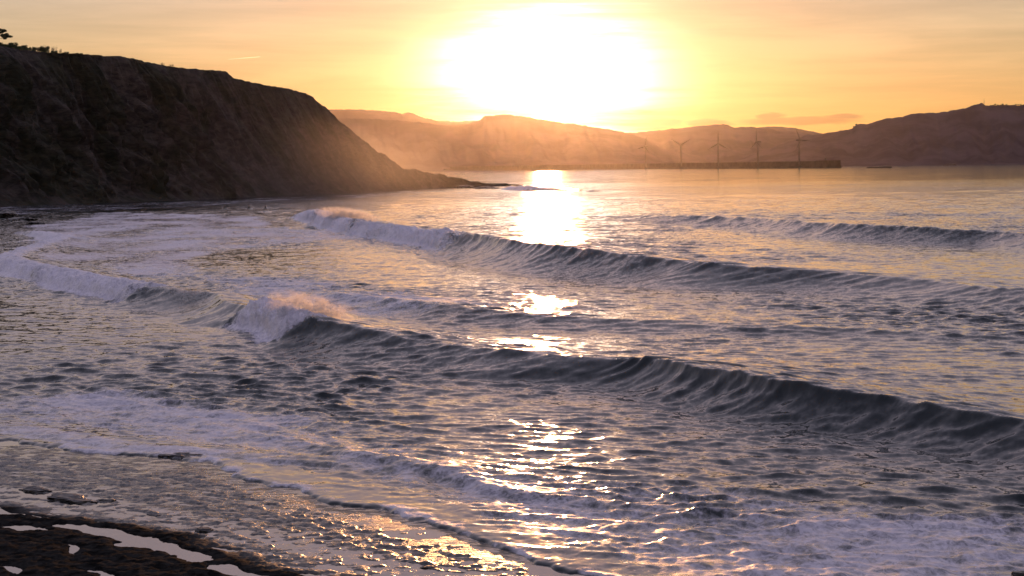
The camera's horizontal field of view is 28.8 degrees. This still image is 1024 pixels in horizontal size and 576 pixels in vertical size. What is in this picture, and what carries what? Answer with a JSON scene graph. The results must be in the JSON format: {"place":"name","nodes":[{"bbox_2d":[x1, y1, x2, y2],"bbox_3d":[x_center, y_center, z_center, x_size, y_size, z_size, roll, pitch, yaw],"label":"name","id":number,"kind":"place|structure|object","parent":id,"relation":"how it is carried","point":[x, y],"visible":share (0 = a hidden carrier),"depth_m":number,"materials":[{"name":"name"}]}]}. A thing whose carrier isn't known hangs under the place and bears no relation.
{"place":"outdoors","nodes":[
{"label":"outdoors","id":0,"kind":"place"},
{"bbox_2d":[0,46,521,206],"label":"cliff","id":1,"kind":"structure","parent":0,"point":[76,128],"depth_m":699.76,"materials":[{"name":"brown stone"}]},
{"bbox_2d":[0,29,12,39],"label":"pine tree","id":2,"kind":"object","parent":1,"relation":"on","point":[4,36],"visible":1,"depth_m":643.39,"materials":[{"name":"green plant"}]},
{"bbox_2d":[7,42,17,47],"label":"bush","id":3,"kind":"object","parent":1,"relation":"on","point":[10,45],"visible":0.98,"depth_m":649.95,"materials":[{"name":"green plant"}]},
{"bbox_2d":[18,45,29,49],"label":"bush","id":4,"kind":"object","parent":1,"relation":"on","point":[25,47],"visible":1,"depth_m":656.12,"materials":[{"name":"green plant"}]},
{"bbox_2d":[37,46,49,52],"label":"bush","id":5,"kind":"object","parent":1,"relation":"on","point":[42,49],"visible":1,"depth_m":664.42,"materials":[{"name":"green plant"}]},
{"bbox_2d":[0,448,528,575],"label":"shore platform","id":6,"kind":"structure","parent":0,"point":[38,552],"depth_m":53.95,"materials":[{"name":"grey stone"}]},
{"bbox_2d":[18,486,51,492],"bbox_3d":[-14.948,6.401,62.421,1.305,0.332,0.791,2,5,40],"label":"rock","id":7,"kind":"object","parent":6,"relation":"on","point":[36,489],"visible":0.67,"depth_m":62.22,"materials":[{"name":"grey stone"}]},
{"bbox_2d":[47,492,97,503],"bbox_3d":[-13.400,6.493,60.639,2.338,0.358,1.283,2,5,40],"label":"rock","id":8,"kind":"object","parent":6,"relation":"on","point":[71,497],"visible":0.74,"depth_m":60.52,"materials":[{"name":"grey stone"}]},
{"bbox_2d":[95,498,116,501],"bbox_3d":[-12.353,6.500,60.313,0.841,0.207,0.562,-1,3,-3],"label":"rock","id":9,"kind":"object","parent":6,"relation":"on","point":[104,500],"visible":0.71,"depth_m":60.25,"materials":[{"name":"grey stone"}]},
{"bbox_2d":[158,452,202,458],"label":"rock","id":10,"kind":"object","parent":6,"relation":"on","point":[179,454],"visible":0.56,"depth_m":69.30,"materials":[{"name":"grey stone"}]},
{"bbox_2d":[195,526,213,532],"bbox_3d":[-8.463,6.764,55.194,0.760,0.248,0.750,-1,3,-5],"label":"rock","id":11,"kind":"object","parent":6,"relation":"on","point":[203,529],"visible":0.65,"depth_m":55.04,"materials":[{"name":"grey stone"}]},
{"bbox_2d":[0,440,591,575],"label":"tide water","id":12,"kind":"structure","parent":6,"relation":"on","point":[395,525],"depth_m":56.26,"materials":[{"name":"black liquid"}]},
{"bbox_2d":[420,565,438,568],"bbox_3d":[-2.052,7.036,49.688,0.594,0.206,0.468,1,4,30],"label":"rock","id":13,"kind":"object","parent":6,"relation":"on","point":[429,566],"visible":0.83,"depth_m":49.61,"materials":[{"name":"stone"}]},
{"bbox_2d":[329,109,473,124],"bbox_3d":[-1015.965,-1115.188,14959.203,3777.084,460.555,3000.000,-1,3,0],"label":"hill range","id":14,"kind":"structure","parent":0,"point":[362,114],"depth_m":14883.09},
{"bbox_2d":[0,164,1023,575],"bbox_3d":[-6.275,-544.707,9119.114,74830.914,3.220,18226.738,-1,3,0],"label":"sea","id":15,"kind":"structure","parent":0,"point":[722,372],"depth_m":103.86,"materials":[{"name":"black liquid"}]},
{"bbox_2d":[0,210,18,217],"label":"rock","id":16,"kind":"object","parent":15,"relation":"in","point":[7,214],"visible":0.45,"depth_m":439.49,"materials":[{"name":"black stone"}]},
{"bbox_2d":[5,217,37,220],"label":"rock","id":17,"kind":"object","parent":15,"relation":"in","point":[19,219],"visible":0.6,"depth_m":414.14,"materials":[{"name":"black stone"}]},
{"bbox_2d":[26,221,45,223],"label":"rock","id":18,"kind":"object","parent":15,"relation":"in","point":[36,222],"visible":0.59,"depth_m":388.33,"materials":[{"name":"black stone"}]},
{"bbox_2d":[151,284,205,295],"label":"spray droplets","id":19,"kind":"object","parent":15,"relation":"on","point":[187,292],"visible":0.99,"depth_m":146.68,"materials":[{"name":"liquid"}]},
{"bbox_2d":[247,291,347,318],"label":"spray droplets","id":20,"kind":"object","parent":15,"relation":"on","point":[317,312],"visible":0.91,"depth_m":115.73,"materials":[{"name":"liquid"}]},
{"bbox_2d":[346,218,393,224],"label":"spray droplets","id":21,"kind":"object","parent":15,"relation":"on","point":[370,221],"visible":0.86,"depth_m":296.61,"materials":[{"name":"liquid"}]},
{"bbox_2d":[456,185,473,187],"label":"rock","id":22,"kind":"object","parent":15,"relation":"in","point":[463,186],"visible":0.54,"depth_m":979.91,"materials":[{"name":"stone"}]},
{"bbox_2d":[473,186,499,188],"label":"rock","id":23,"kind":"object","parent":15,"relation":"in","point":[486,187],"visible":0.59,"depth_m":943.98,"materials":[{"name":"brown stone"}]},
{"bbox_2d":[443,158,840,169],"bbox_3d":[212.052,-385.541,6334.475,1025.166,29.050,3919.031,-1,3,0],"label":"breakwater","id":24,"kind":"object","parent":15,"relation":"in","point":[825,163],"visible":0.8,"depth_m":5425.26,"materials":[{"name":"stone"}]},
{"bbox_2d":[638,138,649,166],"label":"wind turbine","id":25,"kind":"object","parent":24,"relation":"on","point":[645,152],"visible":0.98,"depth_m":5654.30,"materials":[{"name":"metal"}]},
{"bbox_2d":[673,139,689,166],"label":"wind turbine","id":26,"kind":"object","parent":24,"relation":"on","point":[681,145],"visible":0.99,"depth_m":5344.77,"materials":[{"name":"metal"}]},
{"bbox_2d":[709,134,728,166],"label":"wind turbine","id":27,"kind":"object","parent":24,"relation":"on","point":[718,151],"visible":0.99,"depth_m":5054.56,"materials":[{"name":"metal"}]},
{"bbox_2d":[750,132,762,165],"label":"wind turbine","id":28,"kind":"object","parent":24,"relation":"on","point":[757,142],"visible":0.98,"depth_m":4792.97,"materials":[{"name":"metal"}]},
{"bbox_2d":[795,130,807,165],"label":"wind turbine","id":29,"kind":"object","parent":24,"relation":"on","point":[798,146],"visible":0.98,"depth_m":4543.64,"materials":[{"name":"metal"}]},
{"bbox_2d":[866,164,891,167],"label":"barge","id":30,"kind":"object","parent":15,"relation":"on","point":[888,166],"visible":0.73,"depth_m":3889.28,"materials":[{"name":"paint"}]},
{"bbox_2d":[1011,571,1023,575],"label":"rock","id":31,"kind":"object","parent":15,"relation":"in","point":[1017,573],"visible":1,"depth_m":47.85,"materials":[{"name":"grey stone"}]},
{"bbox_2d":[0,0,1023,133],"label":"sky","id":32,"kind":"structure","parent":0,"point":[627,66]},
{"bbox_2d":[338,114,714,170],"bbox_3d":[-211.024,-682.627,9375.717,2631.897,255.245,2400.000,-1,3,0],"label":"hill range","id":33,"kind":"structure","parent":0,"point":[502,140],"depth_m":8821.36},
{"bbox_2d":[630,124,810,161],"bbox_3d":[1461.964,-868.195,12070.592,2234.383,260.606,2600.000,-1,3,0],"label":"hill range","id":34,"kind":"structure","parent":0,"point":[738,142],"depth_m":11851.28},
{"bbox_2d":[758,126,821,134],"bbox_3d":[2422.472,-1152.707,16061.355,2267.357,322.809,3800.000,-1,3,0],"label":"hill range","id":35,"kind":"structure","parent":0,"point":[776,128],"depth_m":16372.84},
{"bbox_2d":[736,103,1023,165],"bbox_3d":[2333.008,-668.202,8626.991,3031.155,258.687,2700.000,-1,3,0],"label":"hill range","id":36,"kind":"structure","parent":0,"point":[980,133],"depth_m":7938.52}
]}

